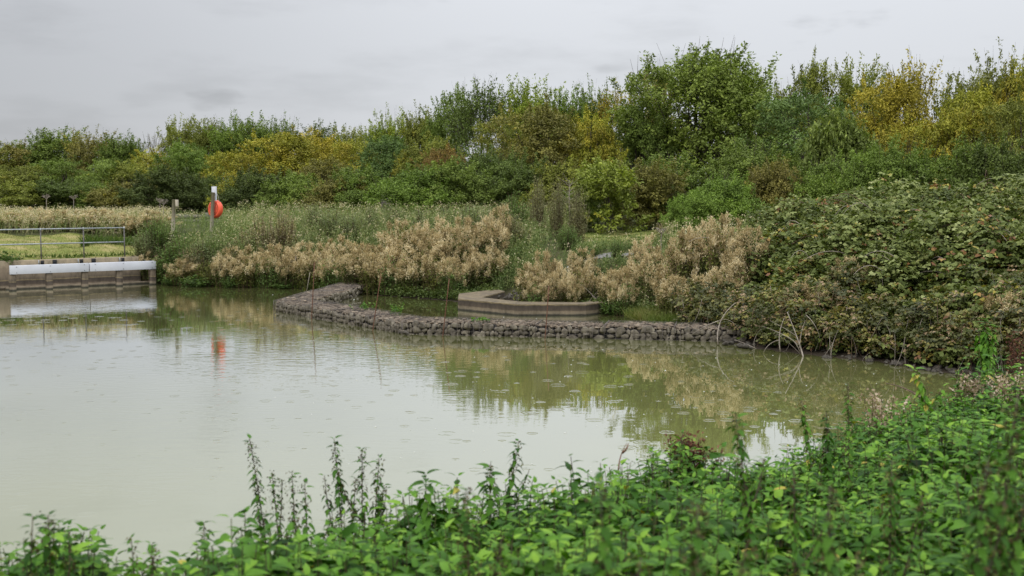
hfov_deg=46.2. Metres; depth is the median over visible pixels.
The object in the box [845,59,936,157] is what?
tree
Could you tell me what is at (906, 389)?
bare stem
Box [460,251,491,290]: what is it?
seedhead clump
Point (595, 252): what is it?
leafy plant
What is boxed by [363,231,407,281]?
seedhead clump
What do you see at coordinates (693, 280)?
seedhead clump
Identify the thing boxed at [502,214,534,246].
mugwort
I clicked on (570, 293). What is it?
seedhead clump
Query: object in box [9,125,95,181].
tree
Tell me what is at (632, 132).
tree
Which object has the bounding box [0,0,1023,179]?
sky
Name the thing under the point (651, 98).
tree
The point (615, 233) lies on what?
lawn
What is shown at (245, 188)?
shrub
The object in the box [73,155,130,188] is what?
tree
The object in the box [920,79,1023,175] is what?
tree
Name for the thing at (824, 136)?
shrub
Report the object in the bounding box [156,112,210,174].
tree
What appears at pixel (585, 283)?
seedhead clump
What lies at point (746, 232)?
seedhead clump
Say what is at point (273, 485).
tall nettle
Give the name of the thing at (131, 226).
seedhead clump
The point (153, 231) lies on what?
mugwort
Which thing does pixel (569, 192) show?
dead sapling
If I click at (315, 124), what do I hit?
tree
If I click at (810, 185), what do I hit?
shrub
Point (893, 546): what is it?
seeded stalk
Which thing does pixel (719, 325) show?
dead branch
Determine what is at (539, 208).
mugwort
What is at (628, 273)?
seedhead clump
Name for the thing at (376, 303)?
rusty rod
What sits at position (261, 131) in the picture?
tree
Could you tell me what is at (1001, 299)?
seedhead clump
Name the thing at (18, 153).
tree
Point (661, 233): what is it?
umbel stalk
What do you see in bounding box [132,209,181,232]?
seedhead clump
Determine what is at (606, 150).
tree
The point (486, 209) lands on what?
mugwort
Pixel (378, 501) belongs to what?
tall nettle
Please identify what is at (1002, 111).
tree
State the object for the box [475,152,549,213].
shrub
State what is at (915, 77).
tree
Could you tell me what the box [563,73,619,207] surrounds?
tree
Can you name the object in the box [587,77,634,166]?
tree
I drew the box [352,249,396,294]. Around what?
seedhead clump
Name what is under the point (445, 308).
rusty rod
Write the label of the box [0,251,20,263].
leafy plant
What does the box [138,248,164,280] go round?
seedhead clump
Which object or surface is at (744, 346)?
rubble stone
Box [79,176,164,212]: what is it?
shrub
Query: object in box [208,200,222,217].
lifebuoy
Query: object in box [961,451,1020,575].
seeded stalk
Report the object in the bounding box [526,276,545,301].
seedhead clump
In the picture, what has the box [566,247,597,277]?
seedhead clump
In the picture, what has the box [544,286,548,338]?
rusty rod
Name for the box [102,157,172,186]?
tree
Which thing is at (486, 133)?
tree
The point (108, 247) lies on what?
lawn
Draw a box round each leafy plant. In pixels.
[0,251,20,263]
[158,274,183,285]
[178,275,217,286]
[221,275,242,287]
[269,282,294,288]
[491,268,518,281]
[572,246,597,258]
[599,300,623,314]
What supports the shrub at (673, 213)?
on the ground at (819, 352)
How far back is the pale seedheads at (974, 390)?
13.60 m
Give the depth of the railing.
48.02 m
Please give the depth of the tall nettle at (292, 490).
7.22 m
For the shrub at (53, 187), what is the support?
on the ground at (819, 352)
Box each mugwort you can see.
[130,230,160,260]
[137,217,177,256]
[149,243,185,283]
[161,235,200,275]
[178,246,204,284]
[186,234,214,272]
[205,231,230,257]
[219,239,241,258]
[226,228,256,259]
[243,213,283,251]
[264,207,298,253]
[298,203,324,240]
[314,204,348,245]
[338,210,369,243]
[355,203,387,235]
[381,204,407,233]
[408,205,435,229]
[438,205,462,227]
[452,202,486,227]
[478,205,495,216]
[483,201,520,224]
[498,243,524,266]
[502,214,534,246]
[505,191,531,225]
[528,175,547,238]
[547,176,567,238]
[555,223,582,249]
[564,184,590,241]
[609,239,627,258]
[653,221,672,244]
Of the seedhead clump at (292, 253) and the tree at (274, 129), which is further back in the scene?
the tree at (274, 129)
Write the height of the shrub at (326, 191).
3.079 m
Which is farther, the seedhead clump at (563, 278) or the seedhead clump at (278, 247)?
the seedhead clump at (278, 247)
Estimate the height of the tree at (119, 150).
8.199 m
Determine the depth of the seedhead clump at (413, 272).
43.30 m
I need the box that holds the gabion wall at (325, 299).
[273,282,748,341]
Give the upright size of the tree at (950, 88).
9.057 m
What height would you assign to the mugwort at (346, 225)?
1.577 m
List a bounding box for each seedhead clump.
[0,212,36,232]
[14,207,50,230]
[37,209,75,232]
[60,210,82,231]
[74,208,118,233]
[101,210,131,231]
[112,215,152,236]
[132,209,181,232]
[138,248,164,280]
[163,257,199,285]
[194,257,219,285]
[208,254,237,286]
[210,245,240,273]
[227,254,259,287]
[236,244,267,286]
[250,250,283,287]
[256,240,294,282]
[275,253,301,288]
[280,240,310,279]
[289,248,323,289]
[298,241,341,281]
[317,249,347,286]
[321,234,354,276]
[334,247,370,284]
[341,241,374,281]
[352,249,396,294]
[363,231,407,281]
[374,246,412,294]
[383,217,421,263]
[392,234,427,280]
[392,254,437,295]
[409,229,448,283]
[413,215,453,264]
[420,248,452,292]
[436,255,468,295]
[438,225,479,265]
[443,215,485,258]
[457,246,482,283]
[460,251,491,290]
[471,214,511,259]
[479,244,509,283]
[485,203,514,247]
[511,262,545,301]
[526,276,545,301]
[527,245,563,299]
[541,271,564,301]
[545,266,575,301]
[556,274,583,301]
[562,265,597,301]
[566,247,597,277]
[575,262,606,300]
[595,268,631,307]
[606,276,641,314]
[616,251,656,301]
[626,232,668,284]
[630,250,687,304]
[649,267,676,304]
[653,271,690,316]
[663,226,711,284]
[676,272,718,316]
[679,216,725,284]
[697,265,744,321]
[702,211,748,279]
[714,242,756,301]
[726,221,771,285]
[767,293,783,320]
[782,278,812,322]
[806,280,848,315]
[831,254,868,291]
[947,310,984,343]
[972,287,1023,353]
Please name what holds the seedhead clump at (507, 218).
on the ground at (819, 352)
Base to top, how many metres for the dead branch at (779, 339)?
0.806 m
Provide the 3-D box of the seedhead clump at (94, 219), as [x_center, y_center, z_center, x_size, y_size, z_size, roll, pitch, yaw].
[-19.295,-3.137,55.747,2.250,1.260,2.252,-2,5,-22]
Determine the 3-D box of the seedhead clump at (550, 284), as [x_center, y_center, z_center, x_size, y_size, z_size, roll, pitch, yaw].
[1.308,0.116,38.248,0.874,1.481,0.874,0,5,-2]
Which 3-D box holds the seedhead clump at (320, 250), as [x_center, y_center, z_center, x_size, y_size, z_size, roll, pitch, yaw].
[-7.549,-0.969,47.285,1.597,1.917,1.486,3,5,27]
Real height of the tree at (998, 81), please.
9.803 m
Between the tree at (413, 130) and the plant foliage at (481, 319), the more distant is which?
the tree at (413, 130)
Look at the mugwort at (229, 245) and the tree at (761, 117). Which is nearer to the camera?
the mugwort at (229, 245)
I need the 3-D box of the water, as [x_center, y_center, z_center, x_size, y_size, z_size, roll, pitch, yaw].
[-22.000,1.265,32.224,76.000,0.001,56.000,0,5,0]
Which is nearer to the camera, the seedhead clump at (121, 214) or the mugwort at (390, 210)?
the mugwort at (390, 210)
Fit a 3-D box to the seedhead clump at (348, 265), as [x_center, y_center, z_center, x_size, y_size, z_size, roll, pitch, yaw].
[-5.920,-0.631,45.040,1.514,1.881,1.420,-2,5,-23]
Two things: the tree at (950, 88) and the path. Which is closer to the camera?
the path
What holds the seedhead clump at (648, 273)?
on the ground at (819, 352)
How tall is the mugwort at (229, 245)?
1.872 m
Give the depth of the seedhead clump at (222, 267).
47.41 m
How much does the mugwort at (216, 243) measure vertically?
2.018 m
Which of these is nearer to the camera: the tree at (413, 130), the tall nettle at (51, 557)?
the tall nettle at (51, 557)
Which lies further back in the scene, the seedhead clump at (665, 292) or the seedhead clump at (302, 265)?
the seedhead clump at (302, 265)
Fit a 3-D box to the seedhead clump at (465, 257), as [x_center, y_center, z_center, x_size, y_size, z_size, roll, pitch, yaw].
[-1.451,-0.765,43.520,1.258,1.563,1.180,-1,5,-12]
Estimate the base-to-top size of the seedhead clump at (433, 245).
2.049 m
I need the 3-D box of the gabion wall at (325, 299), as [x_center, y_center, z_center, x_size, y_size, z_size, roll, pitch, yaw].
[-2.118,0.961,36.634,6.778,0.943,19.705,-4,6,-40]
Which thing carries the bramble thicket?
on the ground at (819, 352)
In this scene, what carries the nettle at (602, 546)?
on the ground at (819, 352)
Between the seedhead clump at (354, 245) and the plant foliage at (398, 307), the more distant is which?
the seedhead clump at (354, 245)
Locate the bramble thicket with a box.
[689,168,1023,367]
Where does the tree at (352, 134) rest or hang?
on the ground at (819, 352)
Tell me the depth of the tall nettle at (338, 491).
7.60 m
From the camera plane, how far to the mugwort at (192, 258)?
48.48 m
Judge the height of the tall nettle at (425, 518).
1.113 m
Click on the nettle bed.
(543, 539)
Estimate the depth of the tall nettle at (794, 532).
5.38 m
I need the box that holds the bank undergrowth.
[150,240,1023,372]
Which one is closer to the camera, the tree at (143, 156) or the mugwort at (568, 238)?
the mugwort at (568, 238)
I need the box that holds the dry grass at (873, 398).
[858,387,912,433]
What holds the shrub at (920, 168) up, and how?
on the ground at (819, 352)
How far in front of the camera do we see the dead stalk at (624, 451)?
8.82 m
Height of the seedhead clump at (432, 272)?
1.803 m
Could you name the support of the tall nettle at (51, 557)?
on the ground at (819, 352)
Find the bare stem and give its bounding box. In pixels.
[886,383,924,401]
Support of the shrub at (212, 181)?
on the ground at (819, 352)
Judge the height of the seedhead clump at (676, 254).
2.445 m
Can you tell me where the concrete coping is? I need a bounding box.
[458,289,603,315]
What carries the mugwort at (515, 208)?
on the ground at (819, 352)
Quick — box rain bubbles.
[253,299,876,471]
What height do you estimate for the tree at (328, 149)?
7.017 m
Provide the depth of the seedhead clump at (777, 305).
30.58 m
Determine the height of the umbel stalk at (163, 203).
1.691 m
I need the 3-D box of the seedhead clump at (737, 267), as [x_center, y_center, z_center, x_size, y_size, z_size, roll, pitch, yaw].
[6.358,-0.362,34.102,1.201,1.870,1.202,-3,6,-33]
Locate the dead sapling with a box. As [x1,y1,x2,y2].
[559,175,578,235]
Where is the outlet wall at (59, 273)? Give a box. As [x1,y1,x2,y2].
[0,256,155,290]
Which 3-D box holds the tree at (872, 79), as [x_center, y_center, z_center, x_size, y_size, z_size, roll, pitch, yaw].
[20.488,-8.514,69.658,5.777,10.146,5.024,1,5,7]
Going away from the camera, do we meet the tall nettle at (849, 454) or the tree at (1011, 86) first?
the tall nettle at (849, 454)
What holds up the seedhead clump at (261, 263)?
on the ground at (819, 352)
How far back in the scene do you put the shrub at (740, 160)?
57.53 m
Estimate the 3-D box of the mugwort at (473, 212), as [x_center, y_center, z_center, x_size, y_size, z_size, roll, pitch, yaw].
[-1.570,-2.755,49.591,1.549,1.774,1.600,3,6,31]
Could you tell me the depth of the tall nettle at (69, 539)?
5.30 m
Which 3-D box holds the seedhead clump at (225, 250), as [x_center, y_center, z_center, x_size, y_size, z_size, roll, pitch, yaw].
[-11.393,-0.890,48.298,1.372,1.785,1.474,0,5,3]
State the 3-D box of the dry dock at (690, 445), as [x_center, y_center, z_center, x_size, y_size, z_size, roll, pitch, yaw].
[1.451,1.683,9.571,0.487,1.134,0.482,0,5,0]
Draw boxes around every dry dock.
[664,430,724,476]
[1005,330,1023,391]
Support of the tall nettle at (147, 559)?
on the ground at (819, 352)
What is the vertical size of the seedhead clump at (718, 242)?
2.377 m
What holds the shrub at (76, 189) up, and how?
on the ground at (819, 352)
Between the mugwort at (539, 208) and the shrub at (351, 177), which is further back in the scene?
the shrub at (351, 177)
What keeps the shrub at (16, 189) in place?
on the ground at (819, 352)
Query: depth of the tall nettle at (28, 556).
5.10 m
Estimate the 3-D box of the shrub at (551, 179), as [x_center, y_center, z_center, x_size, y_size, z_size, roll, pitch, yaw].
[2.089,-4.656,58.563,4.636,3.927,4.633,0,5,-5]
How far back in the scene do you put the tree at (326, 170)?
78.92 m
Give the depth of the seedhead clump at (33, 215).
56.49 m
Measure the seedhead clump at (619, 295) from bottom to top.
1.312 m
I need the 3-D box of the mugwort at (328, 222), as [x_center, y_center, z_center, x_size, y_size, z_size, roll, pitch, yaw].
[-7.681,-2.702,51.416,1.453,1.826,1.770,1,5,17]
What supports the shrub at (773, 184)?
on the ground at (819, 352)
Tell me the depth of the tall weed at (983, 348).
16.69 m
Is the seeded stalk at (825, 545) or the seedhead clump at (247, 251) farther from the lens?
the seedhead clump at (247, 251)
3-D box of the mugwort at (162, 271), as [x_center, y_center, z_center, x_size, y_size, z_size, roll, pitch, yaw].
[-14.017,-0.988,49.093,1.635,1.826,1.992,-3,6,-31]
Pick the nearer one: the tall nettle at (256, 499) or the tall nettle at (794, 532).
the tall nettle at (794, 532)
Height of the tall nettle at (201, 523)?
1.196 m
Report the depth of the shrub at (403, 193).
58.18 m
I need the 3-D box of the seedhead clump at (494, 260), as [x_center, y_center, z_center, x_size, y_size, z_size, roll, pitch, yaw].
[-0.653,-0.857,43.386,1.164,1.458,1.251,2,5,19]
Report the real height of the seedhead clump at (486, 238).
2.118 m
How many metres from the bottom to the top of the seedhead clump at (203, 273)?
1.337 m
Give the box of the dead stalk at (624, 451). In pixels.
[618,443,627,469]
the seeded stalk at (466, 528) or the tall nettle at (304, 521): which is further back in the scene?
the tall nettle at (304, 521)
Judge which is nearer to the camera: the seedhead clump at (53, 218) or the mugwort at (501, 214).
the mugwort at (501, 214)
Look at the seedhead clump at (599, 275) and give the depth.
39.25 m
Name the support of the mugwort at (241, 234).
on the ground at (819, 352)
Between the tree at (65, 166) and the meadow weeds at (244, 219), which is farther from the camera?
the tree at (65, 166)
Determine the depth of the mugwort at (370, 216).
52.26 m
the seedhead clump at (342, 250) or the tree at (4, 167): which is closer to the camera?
the seedhead clump at (342, 250)
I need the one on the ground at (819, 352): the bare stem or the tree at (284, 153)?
the tree at (284, 153)
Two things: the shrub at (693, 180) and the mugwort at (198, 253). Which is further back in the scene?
the shrub at (693, 180)
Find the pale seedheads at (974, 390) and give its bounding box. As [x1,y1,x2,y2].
[949,370,1002,410]
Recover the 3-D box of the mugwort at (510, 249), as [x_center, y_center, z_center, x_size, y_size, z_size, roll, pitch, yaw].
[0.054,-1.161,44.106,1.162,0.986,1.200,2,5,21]
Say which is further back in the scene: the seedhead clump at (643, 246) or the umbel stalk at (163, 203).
the umbel stalk at (163, 203)
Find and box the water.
[0,283,999,575]
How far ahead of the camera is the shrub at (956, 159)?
45.35 m
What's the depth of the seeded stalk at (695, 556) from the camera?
3.36 m
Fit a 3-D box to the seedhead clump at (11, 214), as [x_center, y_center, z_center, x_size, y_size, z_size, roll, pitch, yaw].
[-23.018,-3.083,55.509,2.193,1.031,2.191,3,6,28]
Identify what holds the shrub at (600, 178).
on the lawn at (615, 233)
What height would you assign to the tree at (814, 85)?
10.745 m
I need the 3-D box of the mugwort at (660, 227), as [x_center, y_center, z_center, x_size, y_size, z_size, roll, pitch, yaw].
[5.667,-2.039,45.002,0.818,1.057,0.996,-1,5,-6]
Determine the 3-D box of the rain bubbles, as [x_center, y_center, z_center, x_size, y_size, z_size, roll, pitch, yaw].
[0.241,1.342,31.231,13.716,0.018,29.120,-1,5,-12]
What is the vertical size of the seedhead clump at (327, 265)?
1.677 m
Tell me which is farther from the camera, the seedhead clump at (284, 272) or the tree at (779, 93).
the tree at (779, 93)
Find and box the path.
[585,252,632,259]
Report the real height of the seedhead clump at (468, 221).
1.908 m
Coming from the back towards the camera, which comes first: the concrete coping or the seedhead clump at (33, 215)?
the seedhead clump at (33, 215)
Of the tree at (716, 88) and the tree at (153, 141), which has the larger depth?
the tree at (153, 141)
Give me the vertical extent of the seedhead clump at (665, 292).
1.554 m
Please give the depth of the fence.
62.90 m
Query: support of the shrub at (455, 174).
on the ground at (819, 352)
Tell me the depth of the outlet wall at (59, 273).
47.39 m
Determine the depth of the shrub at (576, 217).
47.05 m
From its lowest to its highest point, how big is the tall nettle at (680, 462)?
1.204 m
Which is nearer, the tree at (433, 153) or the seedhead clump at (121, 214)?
the seedhead clump at (121, 214)
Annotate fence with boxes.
[170,213,365,226]
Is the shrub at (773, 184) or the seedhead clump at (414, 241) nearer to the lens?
the seedhead clump at (414, 241)
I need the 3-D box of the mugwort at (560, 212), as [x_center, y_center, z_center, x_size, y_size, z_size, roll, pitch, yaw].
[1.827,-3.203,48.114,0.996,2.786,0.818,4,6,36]
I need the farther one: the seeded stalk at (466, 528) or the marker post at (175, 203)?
the marker post at (175, 203)
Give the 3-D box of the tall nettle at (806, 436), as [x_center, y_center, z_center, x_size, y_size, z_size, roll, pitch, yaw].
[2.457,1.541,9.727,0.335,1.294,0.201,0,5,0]
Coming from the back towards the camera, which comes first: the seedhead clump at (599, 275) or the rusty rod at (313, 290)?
the seedhead clump at (599, 275)
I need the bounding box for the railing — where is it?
[0,227,124,258]
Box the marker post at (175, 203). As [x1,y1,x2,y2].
[171,199,178,235]
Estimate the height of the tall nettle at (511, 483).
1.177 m
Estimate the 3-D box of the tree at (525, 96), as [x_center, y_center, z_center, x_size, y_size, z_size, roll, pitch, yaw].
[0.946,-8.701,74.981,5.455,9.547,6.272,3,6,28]
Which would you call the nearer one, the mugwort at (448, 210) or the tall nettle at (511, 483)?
the tall nettle at (511, 483)
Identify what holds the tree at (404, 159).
on the ground at (819, 352)
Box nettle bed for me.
[0,345,1023,575]
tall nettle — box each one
[18,513,44,575]
[19,510,80,575]
[59,529,84,575]
[124,533,160,575]
[133,541,161,574]
[192,521,229,568]
[232,506,265,574]
[244,434,286,556]
[266,470,299,549]
[284,471,300,536]
[293,478,335,549]
[320,435,362,540]
[335,447,389,536]
[369,454,389,532]
[407,469,444,562]
[473,463,505,545]
[486,439,530,541]
[676,429,688,500]
[725,411,770,567]
[782,463,831,575]
[795,399,830,486]
[817,411,847,507]
[841,382,857,514]
[907,364,948,424]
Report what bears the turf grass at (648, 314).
on the ground at (819, 352)
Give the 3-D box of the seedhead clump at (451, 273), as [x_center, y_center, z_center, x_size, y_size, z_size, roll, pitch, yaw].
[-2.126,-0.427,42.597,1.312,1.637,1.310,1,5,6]
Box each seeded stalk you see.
[452,481,508,575]
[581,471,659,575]
[674,497,767,575]
[800,482,867,575]
[876,453,932,575]
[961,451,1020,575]
[983,394,1023,575]
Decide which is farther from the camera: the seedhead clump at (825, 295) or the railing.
the railing
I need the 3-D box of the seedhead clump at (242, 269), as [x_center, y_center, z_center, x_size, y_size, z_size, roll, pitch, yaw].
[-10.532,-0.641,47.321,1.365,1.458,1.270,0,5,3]
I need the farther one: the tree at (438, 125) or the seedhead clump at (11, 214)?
the tree at (438, 125)
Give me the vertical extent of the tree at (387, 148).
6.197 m
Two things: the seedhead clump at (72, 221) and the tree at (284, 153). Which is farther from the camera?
the tree at (284, 153)
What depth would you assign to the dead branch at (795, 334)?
28.41 m
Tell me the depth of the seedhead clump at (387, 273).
43.82 m
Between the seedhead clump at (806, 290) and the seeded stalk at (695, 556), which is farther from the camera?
the seedhead clump at (806, 290)
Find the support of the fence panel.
on the ground at (819, 352)
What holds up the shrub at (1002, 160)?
on the ground at (819, 352)
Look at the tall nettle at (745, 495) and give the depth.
6.18 m
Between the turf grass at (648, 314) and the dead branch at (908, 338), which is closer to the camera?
the dead branch at (908, 338)
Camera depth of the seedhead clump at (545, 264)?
39.31 m
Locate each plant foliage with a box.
[349,301,374,310]
[390,302,404,315]
[471,316,490,322]
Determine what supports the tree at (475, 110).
on the ground at (819, 352)
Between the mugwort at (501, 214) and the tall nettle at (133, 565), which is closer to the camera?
the tall nettle at (133, 565)
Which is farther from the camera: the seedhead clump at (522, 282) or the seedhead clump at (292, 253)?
the seedhead clump at (292, 253)
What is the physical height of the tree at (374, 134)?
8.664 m
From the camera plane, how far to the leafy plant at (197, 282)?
47.50 m
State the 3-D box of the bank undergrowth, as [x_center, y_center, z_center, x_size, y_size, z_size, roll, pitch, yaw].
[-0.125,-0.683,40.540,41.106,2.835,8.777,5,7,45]
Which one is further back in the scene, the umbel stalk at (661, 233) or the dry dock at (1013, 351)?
the umbel stalk at (661, 233)
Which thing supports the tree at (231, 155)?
on the ground at (819, 352)
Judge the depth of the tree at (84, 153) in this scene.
123.58 m
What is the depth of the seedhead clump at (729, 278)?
33.42 m
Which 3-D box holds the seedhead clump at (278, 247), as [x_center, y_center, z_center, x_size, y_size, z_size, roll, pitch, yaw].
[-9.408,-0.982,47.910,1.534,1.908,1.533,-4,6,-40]
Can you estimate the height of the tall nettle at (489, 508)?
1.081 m
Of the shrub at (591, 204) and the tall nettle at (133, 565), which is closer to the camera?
the tall nettle at (133, 565)
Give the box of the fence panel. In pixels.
[380,194,392,209]
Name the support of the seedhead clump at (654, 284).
on the ground at (819, 352)
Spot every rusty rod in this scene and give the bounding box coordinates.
[311,262,314,318]
[372,276,380,329]
[442,279,449,335]
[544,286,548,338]
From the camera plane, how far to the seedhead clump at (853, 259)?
30.29 m
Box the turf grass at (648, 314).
[0,229,705,324]
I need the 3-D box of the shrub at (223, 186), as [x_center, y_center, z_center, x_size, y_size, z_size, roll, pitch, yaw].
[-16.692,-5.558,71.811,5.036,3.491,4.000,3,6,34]
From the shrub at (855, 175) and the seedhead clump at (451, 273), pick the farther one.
the shrub at (855, 175)
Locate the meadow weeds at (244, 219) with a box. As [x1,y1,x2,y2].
[0,199,784,315]
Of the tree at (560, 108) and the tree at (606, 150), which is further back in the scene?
the tree at (560, 108)
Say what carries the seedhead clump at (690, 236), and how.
on the ground at (819, 352)
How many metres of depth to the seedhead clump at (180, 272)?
48.20 m
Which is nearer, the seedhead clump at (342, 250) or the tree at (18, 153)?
the seedhead clump at (342, 250)
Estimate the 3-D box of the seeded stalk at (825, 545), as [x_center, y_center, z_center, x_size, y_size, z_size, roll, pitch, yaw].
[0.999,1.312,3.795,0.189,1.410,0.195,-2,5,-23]
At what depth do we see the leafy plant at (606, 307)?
37.24 m
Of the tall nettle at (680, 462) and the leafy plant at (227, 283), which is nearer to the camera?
the tall nettle at (680, 462)
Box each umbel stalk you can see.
[159,199,167,217]
[656,227,666,254]
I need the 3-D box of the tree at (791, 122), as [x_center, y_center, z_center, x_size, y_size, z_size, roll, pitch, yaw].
[15.396,-6.820,61.564,6.289,8.022,7.940,-3,6,-32]
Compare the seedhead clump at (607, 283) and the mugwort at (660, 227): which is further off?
the mugwort at (660, 227)
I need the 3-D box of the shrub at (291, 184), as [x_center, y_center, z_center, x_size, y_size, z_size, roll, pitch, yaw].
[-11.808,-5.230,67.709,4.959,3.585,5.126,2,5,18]
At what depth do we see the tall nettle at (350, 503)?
7.71 m
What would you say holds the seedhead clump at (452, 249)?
on the ground at (819, 352)
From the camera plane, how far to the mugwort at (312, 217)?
52.33 m
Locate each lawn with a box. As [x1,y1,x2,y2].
[0,233,189,259]
[582,229,684,246]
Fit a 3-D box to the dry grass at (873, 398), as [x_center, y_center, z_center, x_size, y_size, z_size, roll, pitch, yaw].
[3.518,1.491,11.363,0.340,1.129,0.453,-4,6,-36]
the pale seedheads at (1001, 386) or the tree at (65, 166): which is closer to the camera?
the pale seedheads at (1001, 386)
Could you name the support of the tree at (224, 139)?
on the ground at (819, 352)
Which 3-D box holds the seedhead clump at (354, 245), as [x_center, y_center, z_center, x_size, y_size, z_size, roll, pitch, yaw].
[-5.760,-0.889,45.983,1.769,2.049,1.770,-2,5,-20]
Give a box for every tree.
[0,138,37,191]
[0,141,18,204]
[0,163,72,207]
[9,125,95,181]
[25,155,95,183]
[57,124,128,183]
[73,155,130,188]
[84,130,150,171]
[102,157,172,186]
[122,145,179,176]
[137,131,166,152]
[150,138,222,208]
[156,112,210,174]
[179,116,229,170]
[198,145,281,211]
[202,109,264,176]
[231,110,276,171]
[235,124,332,209]
[265,125,348,177]
[267,112,303,170]
[283,117,345,172]
[283,155,348,199]
[317,131,402,182]
[320,123,368,167]
[354,126,415,204]
[357,102,412,163]
[388,131,461,184]
[395,100,436,161]
[409,143,466,169]
[420,82,476,159]
[440,74,515,159]
[455,108,533,162]
[483,91,586,187]
[487,73,569,155]
[546,83,594,157]
[553,104,628,224]
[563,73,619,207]
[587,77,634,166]
[593,97,683,224]
[601,36,797,214]
[610,58,693,163]
[714,64,770,148]
[730,77,885,183]
[754,73,796,156]
[779,44,857,169]
[826,50,901,146]
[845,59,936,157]
[867,48,949,126]
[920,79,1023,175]
[928,63,993,157]
[952,36,1023,147]
[962,83,1023,156]
[991,53,1023,147]
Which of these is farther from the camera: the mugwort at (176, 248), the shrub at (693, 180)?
the shrub at (693, 180)
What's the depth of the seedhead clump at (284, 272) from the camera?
46.84 m
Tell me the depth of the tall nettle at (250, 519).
6.01 m
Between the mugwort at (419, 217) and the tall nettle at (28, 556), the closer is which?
the tall nettle at (28, 556)
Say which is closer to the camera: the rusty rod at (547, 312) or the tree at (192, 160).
the rusty rod at (547, 312)
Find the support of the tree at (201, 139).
on the ground at (819, 352)
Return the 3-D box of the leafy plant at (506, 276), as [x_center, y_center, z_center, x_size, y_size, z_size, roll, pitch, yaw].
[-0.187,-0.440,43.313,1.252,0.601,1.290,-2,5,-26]
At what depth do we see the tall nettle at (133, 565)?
5.82 m
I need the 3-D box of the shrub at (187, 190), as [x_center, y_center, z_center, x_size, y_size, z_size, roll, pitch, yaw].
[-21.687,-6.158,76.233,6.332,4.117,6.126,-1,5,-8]
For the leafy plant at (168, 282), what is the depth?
48.14 m
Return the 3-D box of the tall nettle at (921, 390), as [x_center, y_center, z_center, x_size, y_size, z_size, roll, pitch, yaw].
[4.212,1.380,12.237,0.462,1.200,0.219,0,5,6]
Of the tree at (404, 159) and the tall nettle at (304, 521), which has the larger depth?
the tree at (404, 159)
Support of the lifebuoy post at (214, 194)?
on the ground at (819, 352)
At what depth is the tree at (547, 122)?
64.39 m
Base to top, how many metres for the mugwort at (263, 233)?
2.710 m
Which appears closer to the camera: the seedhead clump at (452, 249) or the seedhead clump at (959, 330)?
the seedhead clump at (959, 330)
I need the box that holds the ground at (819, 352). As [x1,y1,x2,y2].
[0,198,1023,379]
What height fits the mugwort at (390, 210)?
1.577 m
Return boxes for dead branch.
[691,303,737,344]
[763,312,805,356]
[763,319,792,352]
[904,313,916,363]
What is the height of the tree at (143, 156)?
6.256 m
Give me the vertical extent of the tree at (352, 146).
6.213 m
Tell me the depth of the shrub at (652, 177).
56.42 m
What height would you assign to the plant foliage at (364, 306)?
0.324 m
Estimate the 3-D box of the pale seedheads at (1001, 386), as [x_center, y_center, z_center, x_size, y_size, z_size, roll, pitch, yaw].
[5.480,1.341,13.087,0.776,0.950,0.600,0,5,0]
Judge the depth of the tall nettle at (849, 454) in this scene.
8.39 m
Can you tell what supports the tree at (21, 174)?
on the ground at (819, 352)
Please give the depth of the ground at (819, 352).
41.26 m
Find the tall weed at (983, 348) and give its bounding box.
[974,317,1001,394]
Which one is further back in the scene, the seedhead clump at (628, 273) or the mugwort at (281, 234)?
the mugwort at (281, 234)
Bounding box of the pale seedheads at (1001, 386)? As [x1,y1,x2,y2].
[984,367,1023,403]
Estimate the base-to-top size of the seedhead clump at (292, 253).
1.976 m
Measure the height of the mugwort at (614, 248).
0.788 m
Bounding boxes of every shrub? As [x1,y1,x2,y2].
[0,178,74,210]
[17,177,96,211]
[66,178,122,210]
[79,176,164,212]
[114,158,211,214]
[164,171,231,214]
[203,169,266,214]
[217,164,293,214]
[250,164,324,214]
[293,173,368,214]
[328,159,400,213]
[359,160,476,217]
[412,153,500,212]
[447,139,533,209]
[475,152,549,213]
[510,154,588,222]
[551,186,605,231]
[568,155,654,232]
[599,153,689,230]
[637,143,715,226]
[659,193,702,236]
[678,168,773,229]
[696,134,803,221]
[745,150,816,218]
[787,148,855,212]
[794,103,881,191]
[814,138,897,202]
[863,131,952,195]
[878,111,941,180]
[922,128,999,189]
[938,131,1023,191]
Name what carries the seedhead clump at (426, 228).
on the ground at (819, 352)
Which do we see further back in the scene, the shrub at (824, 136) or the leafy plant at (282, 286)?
the shrub at (824, 136)
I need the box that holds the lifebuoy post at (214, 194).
[209,186,218,237]
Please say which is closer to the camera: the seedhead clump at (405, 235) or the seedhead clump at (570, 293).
the seedhead clump at (570, 293)
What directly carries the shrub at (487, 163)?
on the ground at (819, 352)
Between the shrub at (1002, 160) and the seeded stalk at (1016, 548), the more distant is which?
the shrub at (1002, 160)
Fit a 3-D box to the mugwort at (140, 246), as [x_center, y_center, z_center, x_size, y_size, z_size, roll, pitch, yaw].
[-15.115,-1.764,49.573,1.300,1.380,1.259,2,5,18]
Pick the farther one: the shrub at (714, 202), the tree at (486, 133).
the tree at (486, 133)
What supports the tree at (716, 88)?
on the ground at (819, 352)

